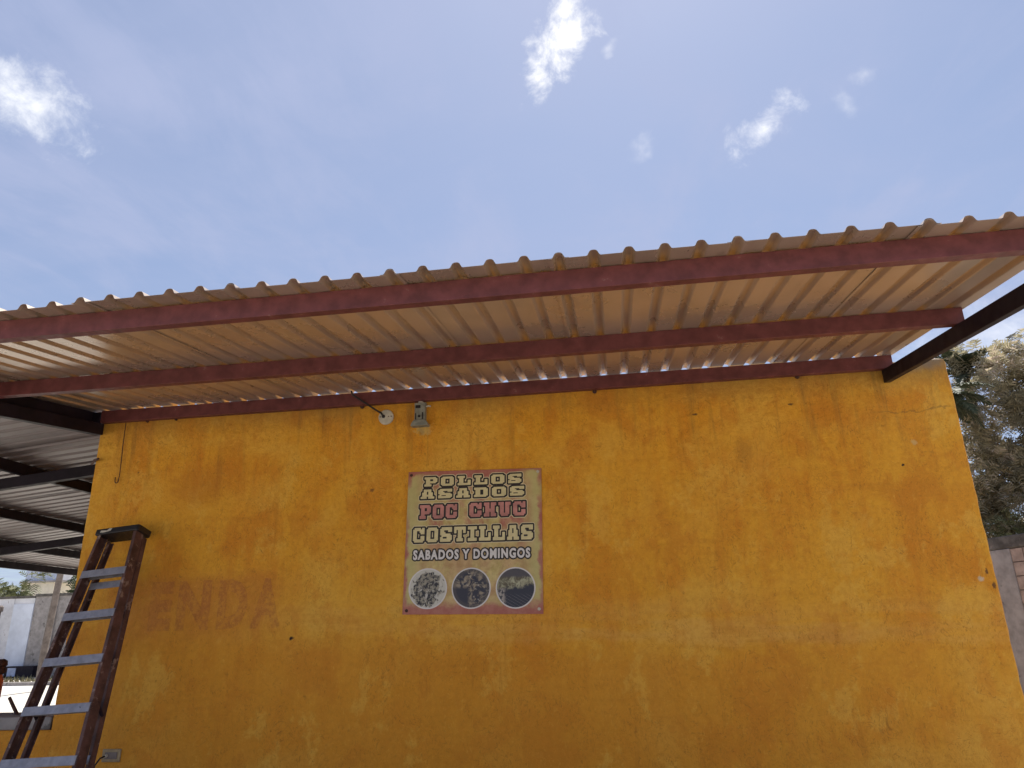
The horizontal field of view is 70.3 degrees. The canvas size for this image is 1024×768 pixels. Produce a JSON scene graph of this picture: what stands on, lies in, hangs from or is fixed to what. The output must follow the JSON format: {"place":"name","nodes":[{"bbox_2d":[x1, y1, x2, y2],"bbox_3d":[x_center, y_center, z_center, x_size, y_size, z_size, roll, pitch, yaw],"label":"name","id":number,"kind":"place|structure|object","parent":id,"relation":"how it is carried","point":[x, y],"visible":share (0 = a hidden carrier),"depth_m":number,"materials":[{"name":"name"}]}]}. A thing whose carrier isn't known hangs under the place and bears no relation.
{"place":"outdoors","nodes":[
{"label":"outdoors","id":0,"kind":"place"},
{"bbox_2d":[3,674,52,681],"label":"grass","id":1,"kind":"structure","parent":0,"point":[21,679],"depth_m":26.00,"materials":[{"name":"green plant"}]},
{"bbox_2d":[0,677,58,712],"bbox_3d":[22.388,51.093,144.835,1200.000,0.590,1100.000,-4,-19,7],"label":"ground","id":2,"kind":"structure","parent":0,"point":[19,695],"depth_m":20.19,"materials":[{"name":"white concrete"}]},
{"bbox_2d":[0,659,7,696],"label":"orange post","id":3,"kind":"object","parent":2,"relation":"on","point":[3,665],"visible":1,"depth_m":6.17,"materials":[{"name":"paint"}]},
{"bbox_2d":[3,666,37,677],"bbox_3d":[-18.723,10.990,27.753,1.200,0.420,0.380,-4,-19,7],"label":"meter box","id":4,"kind":"object","parent":2,"relation":"on","point":[21,671],"visible":0.75,"depth_m":27.60,"materials":[{"name":"metal"}]},
{"bbox_2d":[6,668,15,676],"bbox_3d":[-19.025,10.953,27.624,0.340,0.300,0.028,-4,-19,7],"label":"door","id":5,"kind":"structure","parent":4,"relation":"in","point":[10,671],"depth_m":27.61,"materials":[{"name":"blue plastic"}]},
{"bbox_2d":[0,571,52,596],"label":"pale tree","id":6,"kind":"object","parent":2,"relation":"on","point":[9,590],"visible":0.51,"depth_m":36.85,"materials":[{"name":"green plant"}]},
{"bbox_2d":[0,712,53,767],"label":"parapet wall","id":7,"kind":"structure","parent":2,"relation":"on","point":[8,722],"depth_m":5.24,"materials":[{"name":"paint"}]},
{"bbox_2d":[8,696,18,714],"bbox_3d":[-3.778,2.444,5.512,0.118,0.140,0.026,-4,-19,7],"label":"steel rod","id":8,"kind":"object","parent":7,"relation":"on","point":[13,706],"visible":0.86,"depth_m":5.51,"materials":[{"name":"brown metal"}]},
{"bbox_2d":[3,681,59,685],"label":"kerb","id":9,"kind":"structure","parent":2,"relation":"on","point":[19,683],"depth_m":23.89,"materials":[{"name":"grey concrete"}]},
{"bbox_2d":[35,574,63,680],"bbox_3d":[-14.157,7.556,22.235,0.290,3.605,0.200,-4,-19,7],"label":"timber post","id":10,"kind":"object","parent":2,"relation":"on","point":[50,620],"visible":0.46,"depth_m":22.26,"materials":[{"name":"wood"}]},
{"bbox_2d":[0,418,99,575],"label":"carport","id":11,"kind":"object","parent":2,"relation":"on","point":[46,476],"visible":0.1,"depth_m":7.57,"materials":[{"name":"metal"}]},
{"bbox_2d":[64,576,76,592],"bbox_3d":[-18.666,10.704,34.122,6.152,5.296,3.593,-4,-19,7],"label":"dark tree","id":12,"kind":"object","parent":2,"relation":"on","point":[73,580],"visible":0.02,"depth_m":34.24,"materials":[{"name":"green plant"}]},
{"bbox_2d":[0,524,150,767],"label":"step ladder","id":13,"kind":"object","parent":2,"relation":"on","point":[94,708],"visible":1,"depth_m":4.89,"materials":[{"name":"metal"}]},
{"bbox_2d":[45,358,1023,767],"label":"ochre building","id":14,"kind":"structure","parent":2,"relation":"on","point":[783,572],"depth_m":5.02,"materials":[{"name":"paint"}]},
{"bbox_2d":[94,749,121,767],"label":"power outlet","id":15,"kind":"object","parent":14,"relation":"attached to","point":[111,755],"visible":0.99,"depth_m":5.08,"materials":[{"name":"white plastic"}]},
{"bbox_2d":[114,423,125,482],"bbox_3d":[-3.122,0.552,5.815,0.027,0.487,0.064,16,-26,-41],"label":"wire hook","id":16,"kind":"object","parent":14,"relation":"attached to","point":[121,455],"visible":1,"depth_m":5.80,"materials":[{"name":"metal"}]},
{"bbox_2d":[379,410,393,424],"bbox_3d":[-0.972,0.254,5.605,0.120,0.120,0.025,-4,-19,7],"label":"round cover plate","id":17,"kind":"object","parent":14,"relation":"attached to","point":[386,417],"visible":1,"depth_m":5.60,"materials":[{"name":"white plastic"}]},
{"bbox_2d":[411,401,430,427],"bbox_3d":[-0.695,0.221,5.555,0.146,0.213,0.064,-4,-19,7],"label":"lamp bracket","id":18,"kind":"object","parent":14,"relation":"attached to","point":[419,420],"visible":1,"depth_m":5.53,"materials":[{"name":"grey metal"}]},
{"bbox_2d":[402,468,542,614],"bbox_3d":[-0.279,1.116,5.205,0.995,1.015,0.016,-3,-19,8],"label":"menu sign","id":19,"kind":"object","parent":14,"relation":"attached to","point":[473,544],"visible":1,"depth_m":5.19,"materials":[{"name":"beige"}]},
{"bbox_2d":[0,211,1023,434],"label":"awning","id":20,"kind":"object","parent":14,"relation":"attached to","point":[884,293],"visible":1,"depth_m":4.07,"materials":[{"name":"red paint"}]},
{"bbox_2d":[351,391,382,414],"bbox_3d":[-1.115,0.153,5.602,0.263,0.195,0.020,4,-20,-16],"label":"electric cable","id":21,"kind":"object","parent":20,"relation":"attached to","point":[370,406],"visible":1,"depth_m":5.59,"materials":[{"name":"black plastic"}]},
{"bbox_2d":[936,348,1008,519],"bbox_3d":[8.607,2.297,12.966,1.420,6.546,1.394,-4,-19,7],"label":"palm tree","id":22,"kind":"object","parent":2,"relation":"on","point":[961,377],"visible":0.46,"depth_m":13.62,"materials":[{"name":"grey plant"}]},
{"bbox_2d":[952,381,994,526],"bbox_3d":[7.592,2.573,11.907,1.502,5.386,1.299,-4,-19,7],"label":"palm tree","id":23,"kind":"object","parent":2,"relation":"on","point":[964,407],"visible":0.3,"depth_m":12.43,"materials":[{"name":"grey plant"}]},
{"bbox_2d":[944,328,1023,538],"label":"feathery tree","id":24,"kind":"object","parent":2,"relation":"on","point":[991,485],"visible":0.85,"depth_m":12.69,"materials":[{"name":"green plant"}]},
{"bbox_2d":[983,507,1023,536],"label":"green bush","id":25,"kind":"object","parent":2,"relation":"on","point":[999,534],"visible":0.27,"depth_m":11.92,"materials":[{"name":"green plant"}]},
{"bbox_2d":[987,533,1023,694],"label":"block wall","id":26,"kind":"structure","parent":2,"relation":"on","point":[1007,554],"depth_m":10.60,"materials":[{"name":"grey concrete"}]},
{"bbox_2d":[0,593,72,675],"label":"yard wall","id":27,"kind":"structure","parent":0,"point":[23,620],"depth_m":28.71,"materials":[{"name":"grey concrete"}]},
{"bbox_2d":[20,571,76,595],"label":"tank house","id":28,"kind":"structure","parent":0,"point":[48,587],"depth_m":42.14,"materials":[{"name":"grey concrete"}]},
{"bbox_2d":[0,0,1023,593],"label":"sky","id":29,"kind":"structure","parent":0,"point":[151,147],"materials":[{"name":"blue"}]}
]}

